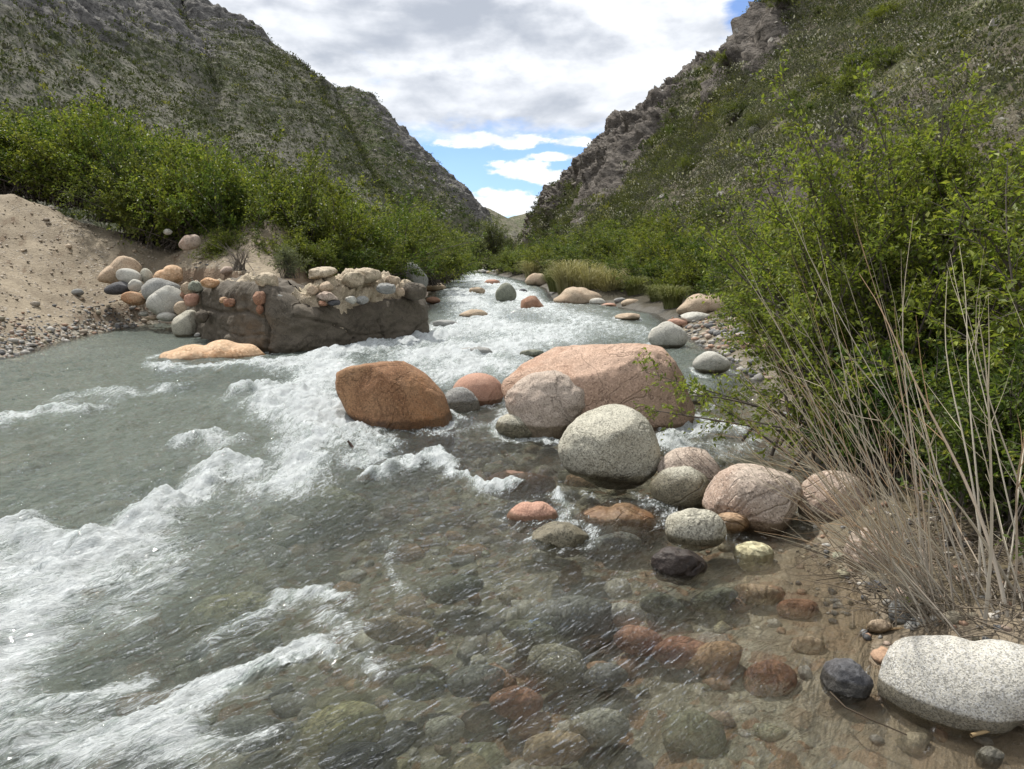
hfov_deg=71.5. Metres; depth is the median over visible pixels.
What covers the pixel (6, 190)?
leafy shrub
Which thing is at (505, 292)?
boulder
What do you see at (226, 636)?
submerged stone
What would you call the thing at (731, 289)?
leafy shrub
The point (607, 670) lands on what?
submerged stone
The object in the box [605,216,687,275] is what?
leafy shrub
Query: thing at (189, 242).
stone
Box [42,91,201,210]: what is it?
leafy shrub
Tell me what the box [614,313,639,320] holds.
boulder
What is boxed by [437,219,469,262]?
leafy shrub
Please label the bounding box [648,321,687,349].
boulder
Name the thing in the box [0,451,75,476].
submerged stone
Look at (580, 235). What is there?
leafy shrub
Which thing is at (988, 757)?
stone
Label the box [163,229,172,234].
stone
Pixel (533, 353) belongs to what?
boulder
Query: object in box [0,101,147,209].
leafy shrub
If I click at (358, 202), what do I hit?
leafy shrub
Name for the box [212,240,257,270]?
dry bush
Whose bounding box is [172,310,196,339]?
stone
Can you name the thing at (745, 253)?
leafy shrub
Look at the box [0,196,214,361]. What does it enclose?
slope stones
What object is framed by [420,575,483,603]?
submerged stone
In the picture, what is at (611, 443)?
boulder
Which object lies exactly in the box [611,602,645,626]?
submerged stone
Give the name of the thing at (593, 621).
submerged stone
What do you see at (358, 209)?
leafy shrub
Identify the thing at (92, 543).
river water
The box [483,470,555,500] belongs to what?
boulder
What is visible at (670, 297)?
grass tussock
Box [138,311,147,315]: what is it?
stone
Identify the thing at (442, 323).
boulder
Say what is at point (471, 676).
submerged stone
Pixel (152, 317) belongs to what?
stone
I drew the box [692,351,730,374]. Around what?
boulder
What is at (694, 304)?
boulder
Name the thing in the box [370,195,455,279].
leafy shrub
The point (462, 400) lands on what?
boulder
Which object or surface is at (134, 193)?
leafy shrub
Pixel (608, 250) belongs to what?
leafy shrub
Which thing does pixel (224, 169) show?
leafy shrub
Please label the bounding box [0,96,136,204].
leafy shrub
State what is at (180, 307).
stone
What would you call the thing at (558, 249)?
leafy shrub
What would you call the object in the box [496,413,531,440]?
boulder
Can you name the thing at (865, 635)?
edge gravel
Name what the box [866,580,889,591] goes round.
stone
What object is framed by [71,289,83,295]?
stone
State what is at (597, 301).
boulder
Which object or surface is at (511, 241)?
feathery tree
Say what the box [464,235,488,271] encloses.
feathery tree
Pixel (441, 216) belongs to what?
leafy shrub
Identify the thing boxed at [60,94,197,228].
leafy shrub
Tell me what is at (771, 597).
submerged stone
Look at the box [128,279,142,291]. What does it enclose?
stone
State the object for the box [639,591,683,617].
submerged stone
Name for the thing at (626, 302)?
boulder
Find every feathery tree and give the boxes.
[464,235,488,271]
[468,213,508,261]
[493,233,522,256]
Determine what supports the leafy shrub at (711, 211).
on the crag hill at (756, 25)
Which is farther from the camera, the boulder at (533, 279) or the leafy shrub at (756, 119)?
the boulder at (533, 279)
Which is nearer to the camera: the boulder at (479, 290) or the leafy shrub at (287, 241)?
the leafy shrub at (287, 241)
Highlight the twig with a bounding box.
[829,691,906,734]
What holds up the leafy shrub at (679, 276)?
on the ground
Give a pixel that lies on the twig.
(837, 699)
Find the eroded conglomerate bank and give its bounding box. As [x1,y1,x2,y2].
[177,266,431,384]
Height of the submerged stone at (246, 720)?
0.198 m
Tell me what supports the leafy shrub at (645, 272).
on the ground
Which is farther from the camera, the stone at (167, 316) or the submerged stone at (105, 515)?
the stone at (167, 316)
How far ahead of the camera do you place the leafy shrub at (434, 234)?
32.35 m
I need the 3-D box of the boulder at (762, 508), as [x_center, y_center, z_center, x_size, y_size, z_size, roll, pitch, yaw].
[1.559,0.742,4.581,0.613,0.468,0.530,0,9,0]
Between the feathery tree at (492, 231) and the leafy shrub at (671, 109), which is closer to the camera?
the leafy shrub at (671, 109)
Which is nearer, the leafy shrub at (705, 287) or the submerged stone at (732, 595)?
the submerged stone at (732, 595)
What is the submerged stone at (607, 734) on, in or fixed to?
on the ground
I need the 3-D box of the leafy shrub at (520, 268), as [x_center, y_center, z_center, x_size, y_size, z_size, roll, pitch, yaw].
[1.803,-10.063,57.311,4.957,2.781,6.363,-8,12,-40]
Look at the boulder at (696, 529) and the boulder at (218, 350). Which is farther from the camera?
the boulder at (218, 350)
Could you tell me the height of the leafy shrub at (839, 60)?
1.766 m
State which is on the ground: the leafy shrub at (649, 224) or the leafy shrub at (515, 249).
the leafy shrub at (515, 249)
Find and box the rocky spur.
[336,86,507,253]
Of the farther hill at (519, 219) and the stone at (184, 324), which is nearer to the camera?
the stone at (184, 324)
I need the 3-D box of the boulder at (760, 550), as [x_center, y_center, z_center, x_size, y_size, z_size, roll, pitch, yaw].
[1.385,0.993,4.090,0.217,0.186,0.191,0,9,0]
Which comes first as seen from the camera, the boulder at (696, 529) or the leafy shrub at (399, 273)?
the boulder at (696, 529)
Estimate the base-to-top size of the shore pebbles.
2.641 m
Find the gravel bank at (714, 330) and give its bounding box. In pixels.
[599,313,781,407]
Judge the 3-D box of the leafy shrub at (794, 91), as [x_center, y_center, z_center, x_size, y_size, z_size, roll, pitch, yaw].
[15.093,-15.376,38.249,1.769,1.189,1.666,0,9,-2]
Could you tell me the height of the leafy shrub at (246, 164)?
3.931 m
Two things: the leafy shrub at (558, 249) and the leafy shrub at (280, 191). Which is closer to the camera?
the leafy shrub at (280, 191)
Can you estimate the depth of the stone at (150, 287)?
17.13 m
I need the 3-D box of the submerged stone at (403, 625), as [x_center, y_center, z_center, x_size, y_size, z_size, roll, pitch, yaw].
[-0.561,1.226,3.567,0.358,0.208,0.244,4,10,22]
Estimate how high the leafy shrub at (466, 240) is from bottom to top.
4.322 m
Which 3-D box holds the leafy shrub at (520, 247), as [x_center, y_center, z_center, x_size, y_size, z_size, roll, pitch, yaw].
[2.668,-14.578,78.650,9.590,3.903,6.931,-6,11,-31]
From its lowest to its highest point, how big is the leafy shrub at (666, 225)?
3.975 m
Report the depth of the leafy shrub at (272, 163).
26.36 m
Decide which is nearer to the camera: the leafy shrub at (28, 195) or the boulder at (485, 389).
the boulder at (485, 389)
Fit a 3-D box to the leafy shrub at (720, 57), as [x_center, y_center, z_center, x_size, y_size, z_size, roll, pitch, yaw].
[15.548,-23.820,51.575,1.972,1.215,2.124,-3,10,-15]
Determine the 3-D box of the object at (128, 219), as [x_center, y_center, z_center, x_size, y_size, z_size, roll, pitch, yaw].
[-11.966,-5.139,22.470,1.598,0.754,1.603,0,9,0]
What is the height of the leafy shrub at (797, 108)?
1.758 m
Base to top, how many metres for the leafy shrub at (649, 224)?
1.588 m
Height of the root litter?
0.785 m
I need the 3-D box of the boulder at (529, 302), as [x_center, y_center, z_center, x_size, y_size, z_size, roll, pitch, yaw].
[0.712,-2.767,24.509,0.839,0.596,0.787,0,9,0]
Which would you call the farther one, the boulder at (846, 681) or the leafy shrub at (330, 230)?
the leafy shrub at (330, 230)
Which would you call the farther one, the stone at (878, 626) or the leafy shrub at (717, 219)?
the leafy shrub at (717, 219)
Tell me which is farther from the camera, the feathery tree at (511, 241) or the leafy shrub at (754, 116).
the feathery tree at (511, 241)
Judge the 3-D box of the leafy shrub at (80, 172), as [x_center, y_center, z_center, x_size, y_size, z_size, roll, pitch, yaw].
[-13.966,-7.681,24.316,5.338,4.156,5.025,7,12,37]
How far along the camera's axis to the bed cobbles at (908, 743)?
3.84 m
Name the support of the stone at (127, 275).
on the stone at (118, 288)
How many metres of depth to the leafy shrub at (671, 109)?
77.65 m
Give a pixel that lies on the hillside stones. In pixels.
(771, 39)
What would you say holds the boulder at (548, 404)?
in the river water
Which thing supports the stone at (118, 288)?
on the ground
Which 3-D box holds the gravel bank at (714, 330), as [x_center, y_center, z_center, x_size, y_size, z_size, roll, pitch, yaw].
[3.877,-0.883,14.539,4.741,1.232,10.828,0,9,0]
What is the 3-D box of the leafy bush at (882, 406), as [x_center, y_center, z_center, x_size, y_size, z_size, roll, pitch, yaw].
[2.697,0.213,4.867,1.377,1.108,1.507,0,9,0]
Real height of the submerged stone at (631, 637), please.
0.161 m
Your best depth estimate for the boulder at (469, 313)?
20.77 m
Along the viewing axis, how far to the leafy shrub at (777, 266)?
14.07 m
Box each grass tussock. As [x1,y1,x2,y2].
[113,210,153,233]
[516,260,545,278]
[532,259,594,294]
[538,268,557,291]
[552,262,613,289]
[582,268,629,291]
[617,275,654,295]
[641,283,672,301]
[654,285,693,308]
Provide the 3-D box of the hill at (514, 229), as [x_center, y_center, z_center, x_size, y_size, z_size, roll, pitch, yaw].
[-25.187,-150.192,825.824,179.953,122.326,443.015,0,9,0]
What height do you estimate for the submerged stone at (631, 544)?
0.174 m
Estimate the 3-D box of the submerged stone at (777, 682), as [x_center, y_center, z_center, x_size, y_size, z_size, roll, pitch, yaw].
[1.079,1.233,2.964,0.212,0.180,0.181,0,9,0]
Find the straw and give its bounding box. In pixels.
[969,730,989,736]
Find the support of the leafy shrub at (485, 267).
on the ground
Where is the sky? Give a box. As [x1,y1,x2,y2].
[209,0,755,217]
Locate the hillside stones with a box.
[513,0,1023,243]
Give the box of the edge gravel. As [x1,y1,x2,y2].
[744,484,1023,645]
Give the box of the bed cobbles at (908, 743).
[0,441,998,768]
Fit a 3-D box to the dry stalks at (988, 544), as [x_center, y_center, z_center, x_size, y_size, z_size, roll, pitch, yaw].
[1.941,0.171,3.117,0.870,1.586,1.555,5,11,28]
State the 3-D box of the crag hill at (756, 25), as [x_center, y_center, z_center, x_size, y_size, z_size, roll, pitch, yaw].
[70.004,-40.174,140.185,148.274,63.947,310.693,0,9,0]
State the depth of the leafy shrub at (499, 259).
80.27 m
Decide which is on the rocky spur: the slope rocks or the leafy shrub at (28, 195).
the slope rocks
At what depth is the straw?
2.45 m
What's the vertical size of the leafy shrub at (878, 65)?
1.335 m
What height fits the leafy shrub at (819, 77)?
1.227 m
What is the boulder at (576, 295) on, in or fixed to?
on the ground
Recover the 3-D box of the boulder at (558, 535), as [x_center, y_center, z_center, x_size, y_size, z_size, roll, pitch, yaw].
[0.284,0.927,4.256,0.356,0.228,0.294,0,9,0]
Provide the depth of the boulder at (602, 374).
7.02 m
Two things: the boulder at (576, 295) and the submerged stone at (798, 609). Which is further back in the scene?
the boulder at (576, 295)
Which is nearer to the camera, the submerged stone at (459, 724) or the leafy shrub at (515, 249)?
the submerged stone at (459, 724)
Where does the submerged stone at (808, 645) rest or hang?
on the ground
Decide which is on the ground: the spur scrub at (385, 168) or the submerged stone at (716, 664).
the submerged stone at (716, 664)
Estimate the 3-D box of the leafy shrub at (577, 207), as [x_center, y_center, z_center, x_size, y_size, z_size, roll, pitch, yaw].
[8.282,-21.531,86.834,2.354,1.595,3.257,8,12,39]
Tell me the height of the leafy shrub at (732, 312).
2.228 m
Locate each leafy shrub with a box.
[0,78,196,155]
[0,91,159,222]
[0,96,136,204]
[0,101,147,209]
[0,104,122,196]
[0,111,26,144]
[0,120,57,162]
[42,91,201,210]
[50,112,202,243]
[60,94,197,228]
[72,161,161,238]
[93,132,248,249]
[113,130,294,239]
[128,119,236,171]
[135,135,268,182]
[157,136,301,250]
[176,146,293,203]
[182,151,346,236]
[187,224,243,262]
[193,116,351,210]
[208,218,296,261]
[225,135,384,252]
[234,147,382,221]
[236,225,335,271]
[248,171,391,273]
[263,234,353,281]
[307,237,400,275]
[308,187,381,221]
[317,186,414,269]
[341,183,487,261]
[346,235,418,275]
[348,190,441,281]
[363,188,438,248]
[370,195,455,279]
[375,188,463,281]
[392,218,442,263]
[412,197,483,257]
[412,218,474,285]
[434,228,493,282]
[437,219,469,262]
[449,234,483,281]
[462,252,480,269]
[474,253,499,270]
[478,244,517,272]
[483,247,527,274]
[492,242,526,260]
[494,236,557,255]
[502,242,557,274]
[510,221,588,257]
[517,233,580,277]
[526,227,622,272]
[539,213,632,269]
[544,220,657,269]
[547,212,605,246]
[562,213,635,250]
[571,203,581,212]
[589,235,661,276]
[591,244,687,291]
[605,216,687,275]
[626,210,653,234]
[628,206,728,275]
[630,197,694,248]
[631,200,775,283]
[635,183,720,249]
[635,217,659,234]
[643,248,713,294]
[662,106,676,117]
[666,153,698,173]
[666,189,761,293]
[684,185,738,233]
[684,189,759,240]
[684,247,736,301]
[701,195,726,216]
[705,217,779,292]
[705,245,784,327]
[711,90,748,123]
[712,231,764,318]
[713,50,728,65]
[734,121,748,138]
[743,105,769,125]
[744,238,781,269]
[746,112,769,125]
[749,230,794,310]
[761,0,801,8]
[771,96,826,121]
[772,88,801,109]
[800,71,832,93]
[811,4,825,13]
[815,53,872,107]
[834,38,878,75]
[840,49,875,72]
[848,40,907,70]
[854,0,906,27]
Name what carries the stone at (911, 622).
on the ground
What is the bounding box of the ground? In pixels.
[0,194,1023,768]
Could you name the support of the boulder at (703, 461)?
on the ground
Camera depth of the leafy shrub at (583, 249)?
41.40 m
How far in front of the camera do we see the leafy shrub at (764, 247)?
19.55 m
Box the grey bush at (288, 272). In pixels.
[264,240,313,278]
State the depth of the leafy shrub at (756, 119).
40.62 m
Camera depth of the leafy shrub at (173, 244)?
21.69 m
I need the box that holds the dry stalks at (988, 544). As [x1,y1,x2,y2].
[839,245,1023,625]
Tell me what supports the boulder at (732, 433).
on the ground
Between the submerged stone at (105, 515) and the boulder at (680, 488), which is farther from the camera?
the submerged stone at (105, 515)
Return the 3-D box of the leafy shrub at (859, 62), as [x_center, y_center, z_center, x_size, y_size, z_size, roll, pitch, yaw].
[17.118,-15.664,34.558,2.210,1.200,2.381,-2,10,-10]
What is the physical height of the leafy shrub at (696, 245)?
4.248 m
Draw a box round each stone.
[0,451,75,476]
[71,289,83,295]
[71,500,129,525]
[97,256,141,283]
[104,281,129,294]
[115,692,185,723]
[116,268,141,282]
[121,291,145,305]
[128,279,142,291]
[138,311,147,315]
[140,268,152,283]
[141,278,180,299]
[146,285,183,314]
[146,315,157,320]
[153,265,182,283]
[156,312,176,321]
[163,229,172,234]
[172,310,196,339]
[174,301,187,314]
[178,234,200,250]
[178,592,277,643]
[194,333,200,338]
[207,714,285,752]
[220,266,232,274]
[280,481,373,523]
[297,701,386,759]
[317,741,383,768]
[363,615,434,645]
[393,673,445,700]
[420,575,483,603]
[425,715,464,745]
[447,664,505,696]
[489,685,542,719]
[499,619,566,650]
[523,730,589,766]
[524,595,615,642]
[526,643,586,691]
[569,707,629,746]
[582,663,628,689]
[595,531,641,554]
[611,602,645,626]
[613,625,662,655]
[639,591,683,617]
[651,636,704,669]
[685,641,742,677]
[690,587,738,611]
[734,583,781,605]
[742,659,796,697]
[776,598,818,619]
[791,636,824,654]
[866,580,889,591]
[866,619,891,632]
[888,600,910,624]
[903,617,925,628]
[974,746,1004,768]
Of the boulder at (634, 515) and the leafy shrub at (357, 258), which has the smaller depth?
the boulder at (634, 515)
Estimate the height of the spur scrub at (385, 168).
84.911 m
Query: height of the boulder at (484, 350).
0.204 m
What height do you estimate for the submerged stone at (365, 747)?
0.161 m
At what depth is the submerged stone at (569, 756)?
2.57 m
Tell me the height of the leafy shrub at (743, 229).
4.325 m
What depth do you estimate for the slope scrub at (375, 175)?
193.06 m
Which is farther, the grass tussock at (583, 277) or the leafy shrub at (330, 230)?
the grass tussock at (583, 277)
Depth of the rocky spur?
289.41 m
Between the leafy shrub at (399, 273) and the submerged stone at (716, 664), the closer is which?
the submerged stone at (716, 664)
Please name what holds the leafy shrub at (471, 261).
on the ground
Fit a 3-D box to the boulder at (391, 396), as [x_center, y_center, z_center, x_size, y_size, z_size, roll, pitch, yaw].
[-1.223,0.297,7.489,1.234,1.139,1.133,0,9,0]
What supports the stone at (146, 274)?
on the ground
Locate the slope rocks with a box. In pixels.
[345,92,500,246]
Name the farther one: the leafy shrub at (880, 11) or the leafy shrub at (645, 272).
the leafy shrub at (880, 11)
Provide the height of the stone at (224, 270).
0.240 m
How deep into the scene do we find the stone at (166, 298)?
16.65 m
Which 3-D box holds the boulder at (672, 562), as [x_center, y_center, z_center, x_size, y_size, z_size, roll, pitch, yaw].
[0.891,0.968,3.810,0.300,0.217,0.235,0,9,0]
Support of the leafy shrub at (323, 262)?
on the ground
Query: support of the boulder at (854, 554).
on the ground
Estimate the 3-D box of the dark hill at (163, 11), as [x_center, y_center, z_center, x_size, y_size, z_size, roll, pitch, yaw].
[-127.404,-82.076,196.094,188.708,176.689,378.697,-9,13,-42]
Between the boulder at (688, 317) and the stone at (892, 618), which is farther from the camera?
the boulder at (688, 317)
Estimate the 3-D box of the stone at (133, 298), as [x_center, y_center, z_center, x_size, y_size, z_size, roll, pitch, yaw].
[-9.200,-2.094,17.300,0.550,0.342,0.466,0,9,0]
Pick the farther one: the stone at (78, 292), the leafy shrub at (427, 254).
the leafy shrub at (427, 254)
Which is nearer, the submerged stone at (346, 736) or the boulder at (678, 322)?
the submerged stone at (346, 736)
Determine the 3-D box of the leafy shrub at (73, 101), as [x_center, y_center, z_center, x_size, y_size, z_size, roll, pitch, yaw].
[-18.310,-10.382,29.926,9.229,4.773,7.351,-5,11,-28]
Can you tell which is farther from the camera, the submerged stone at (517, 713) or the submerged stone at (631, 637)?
the submerged stone at (631, 637)
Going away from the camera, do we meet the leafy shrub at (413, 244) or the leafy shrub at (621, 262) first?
the leafy shrub at (413, 244)
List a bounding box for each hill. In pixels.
[0,0,404,231]
[487,208,522,241]
[509,213,525,225]
[510,0,1023,247]
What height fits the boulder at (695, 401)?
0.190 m
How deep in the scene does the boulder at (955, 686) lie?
2.52 m
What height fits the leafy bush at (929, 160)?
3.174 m
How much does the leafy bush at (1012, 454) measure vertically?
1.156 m
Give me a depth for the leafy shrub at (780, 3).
47.21 m
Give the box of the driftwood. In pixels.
[347,440,363,468]
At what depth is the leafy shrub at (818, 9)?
44.97 m
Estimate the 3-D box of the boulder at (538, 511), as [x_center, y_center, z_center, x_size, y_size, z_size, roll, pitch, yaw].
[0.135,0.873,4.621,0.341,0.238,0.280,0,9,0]
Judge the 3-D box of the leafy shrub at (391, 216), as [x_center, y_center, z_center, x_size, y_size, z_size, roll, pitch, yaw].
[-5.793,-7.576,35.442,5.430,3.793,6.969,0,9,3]
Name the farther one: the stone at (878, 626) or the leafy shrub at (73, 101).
the leafy shrub at (73, 101)
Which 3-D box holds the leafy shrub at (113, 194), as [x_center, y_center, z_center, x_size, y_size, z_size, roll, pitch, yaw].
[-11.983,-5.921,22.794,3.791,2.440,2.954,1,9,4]
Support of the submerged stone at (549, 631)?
on the ground
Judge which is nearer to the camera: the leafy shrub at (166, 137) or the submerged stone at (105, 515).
the submerged stone at (105, 515)
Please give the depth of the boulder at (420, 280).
25.42 m
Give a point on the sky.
(504, 94)
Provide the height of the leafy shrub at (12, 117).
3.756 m
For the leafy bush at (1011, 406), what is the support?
on the ground
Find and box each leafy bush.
[632,159,1023,473]
[677,49,1023,422]
[724,188,839,359]
[797,336,1018,500]
[864,321,1023,552]
[897,125,1023,392]
[975,429,1023,575]
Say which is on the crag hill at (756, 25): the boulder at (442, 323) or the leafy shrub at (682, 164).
the leafy shrub at (682, 164)
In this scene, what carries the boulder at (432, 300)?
in the river water
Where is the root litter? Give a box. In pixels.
[767,471,1023,642]
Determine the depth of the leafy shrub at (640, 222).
46.97 m
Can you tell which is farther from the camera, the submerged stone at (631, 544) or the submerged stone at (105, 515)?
the submerged stone at (105, 515)
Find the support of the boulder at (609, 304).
on the ground
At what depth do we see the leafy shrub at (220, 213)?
20.76 m
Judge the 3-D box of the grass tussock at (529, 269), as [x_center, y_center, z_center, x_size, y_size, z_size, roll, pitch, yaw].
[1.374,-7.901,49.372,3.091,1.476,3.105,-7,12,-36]
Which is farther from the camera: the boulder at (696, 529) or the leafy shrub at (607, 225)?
the leafy shrub at (607, 225)
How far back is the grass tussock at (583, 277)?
30.15 m
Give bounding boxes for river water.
[0,269,866,768]
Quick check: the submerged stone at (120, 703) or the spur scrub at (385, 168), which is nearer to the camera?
the submerged stone at (120, 703)
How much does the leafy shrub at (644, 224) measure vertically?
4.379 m
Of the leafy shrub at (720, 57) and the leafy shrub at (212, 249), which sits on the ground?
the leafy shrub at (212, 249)
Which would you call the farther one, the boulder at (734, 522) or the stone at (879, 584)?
the boulder at (734, 522)
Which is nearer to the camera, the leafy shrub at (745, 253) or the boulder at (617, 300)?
the leafy shrub at (745, 253)
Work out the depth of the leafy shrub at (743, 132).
42.01 m
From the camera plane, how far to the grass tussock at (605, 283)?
28.73 m
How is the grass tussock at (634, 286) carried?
on the ground
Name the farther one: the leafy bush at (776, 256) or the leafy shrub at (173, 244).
the leafy shrub at (173, 244)
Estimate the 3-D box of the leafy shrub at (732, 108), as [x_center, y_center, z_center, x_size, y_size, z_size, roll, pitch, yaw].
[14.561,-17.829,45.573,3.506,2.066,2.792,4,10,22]
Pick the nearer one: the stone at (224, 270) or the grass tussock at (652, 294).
the stone at (224, 270)
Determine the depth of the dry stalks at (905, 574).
3.09 m
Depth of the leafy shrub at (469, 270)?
53.24 m
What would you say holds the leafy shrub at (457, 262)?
on the ground
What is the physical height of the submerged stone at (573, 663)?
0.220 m
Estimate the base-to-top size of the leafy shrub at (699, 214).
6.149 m
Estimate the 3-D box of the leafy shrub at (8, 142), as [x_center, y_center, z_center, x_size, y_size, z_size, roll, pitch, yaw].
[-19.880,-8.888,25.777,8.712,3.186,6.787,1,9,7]
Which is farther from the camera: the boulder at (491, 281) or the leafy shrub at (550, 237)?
the leafy shrub at (550, 237)
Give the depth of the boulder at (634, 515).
4.59 m
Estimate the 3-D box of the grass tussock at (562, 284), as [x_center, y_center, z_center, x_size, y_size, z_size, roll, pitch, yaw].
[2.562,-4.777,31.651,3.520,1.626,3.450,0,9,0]
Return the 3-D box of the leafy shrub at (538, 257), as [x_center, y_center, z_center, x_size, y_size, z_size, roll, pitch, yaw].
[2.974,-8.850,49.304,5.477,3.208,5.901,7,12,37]
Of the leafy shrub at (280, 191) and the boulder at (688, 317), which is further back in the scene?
the leafy shrub at (280, 191)
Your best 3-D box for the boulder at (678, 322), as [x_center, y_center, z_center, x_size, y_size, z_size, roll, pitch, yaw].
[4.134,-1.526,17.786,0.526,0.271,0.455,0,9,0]
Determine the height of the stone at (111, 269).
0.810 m
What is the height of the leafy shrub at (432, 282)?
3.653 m
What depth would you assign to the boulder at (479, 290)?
34.10 m
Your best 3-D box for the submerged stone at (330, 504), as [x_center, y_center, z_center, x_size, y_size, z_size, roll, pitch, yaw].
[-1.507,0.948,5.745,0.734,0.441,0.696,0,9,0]
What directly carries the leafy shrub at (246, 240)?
on the ground
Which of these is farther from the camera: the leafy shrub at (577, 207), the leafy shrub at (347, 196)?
the leafy shrub at (577, 207)
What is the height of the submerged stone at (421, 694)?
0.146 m
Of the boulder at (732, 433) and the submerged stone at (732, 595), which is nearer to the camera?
the submerged stone at (732, 595)
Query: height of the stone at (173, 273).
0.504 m
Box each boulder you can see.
[153,339,279,390]
[335,361,454,465]
[402,263,427,286]
[426,284,445,291]
[426,297,440,303]
[433,320,456,327]
[445,387,479,427]
[453,373,502,413]
[459,309,488,317]
[461,346,492,355]
[469,287,484,294]
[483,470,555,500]
[484,279,499,284]
[495,283,516,302]
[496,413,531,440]
[501,343,694,447]
[505,370,584,446]
[506,501,558,534]
[520,296,543,312]
[520,349,543,357]
[525,273,545,286]
[530,521,588,557]
[553,287,601,304]
[558,404,660,489]
[570,502,665,555]
[589,298,605,306]
[601,303,616,308]
[614,297,625,302]
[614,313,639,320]
[621,299,637,305]
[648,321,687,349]
[649,466,709,511]
[651,546,707,585]
[657,447,721,481]
[665,508,726,551]
[668,318,687,326]
[676,294,725,314]
[680,312,707,322]
[689,390,705,405]
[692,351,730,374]
[702,463,802,537]
[718,512,749,534]
[724,426,762,438]
[733,541,773,571]
[797,470,868,521]
[820,658,873,704]
[844,528,888,573]
[877,635,1023,737]
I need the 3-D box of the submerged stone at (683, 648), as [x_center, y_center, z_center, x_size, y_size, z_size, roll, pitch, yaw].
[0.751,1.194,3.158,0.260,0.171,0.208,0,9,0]
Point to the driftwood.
(354, 450)
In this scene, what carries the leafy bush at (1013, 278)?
on the ground
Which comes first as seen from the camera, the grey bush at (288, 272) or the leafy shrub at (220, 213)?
the grey bush at (288, 272)
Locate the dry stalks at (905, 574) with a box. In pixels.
[695,187,982,636]
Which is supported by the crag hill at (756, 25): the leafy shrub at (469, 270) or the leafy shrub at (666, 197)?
the leafy shrub at (666, 197)
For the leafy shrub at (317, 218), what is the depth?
21.30 m
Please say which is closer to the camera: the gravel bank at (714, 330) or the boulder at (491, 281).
the gravel bank at (714, 330)
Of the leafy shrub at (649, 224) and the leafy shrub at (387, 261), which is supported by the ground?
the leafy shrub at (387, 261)
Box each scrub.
[0,0,464,253]
[336,85,493,254]
[513,0,1023,251]
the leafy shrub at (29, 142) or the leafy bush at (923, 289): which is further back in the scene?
the leafy shrub at (29, 142)
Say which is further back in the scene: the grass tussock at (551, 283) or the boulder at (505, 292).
the grass tussock at (551, 283)
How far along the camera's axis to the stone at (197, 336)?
15.48 m
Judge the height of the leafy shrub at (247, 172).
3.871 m
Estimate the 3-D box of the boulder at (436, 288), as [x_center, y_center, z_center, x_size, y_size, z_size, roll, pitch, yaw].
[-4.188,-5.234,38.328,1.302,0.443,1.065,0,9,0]
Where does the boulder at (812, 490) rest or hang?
on the ground
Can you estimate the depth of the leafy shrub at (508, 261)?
68.91 m

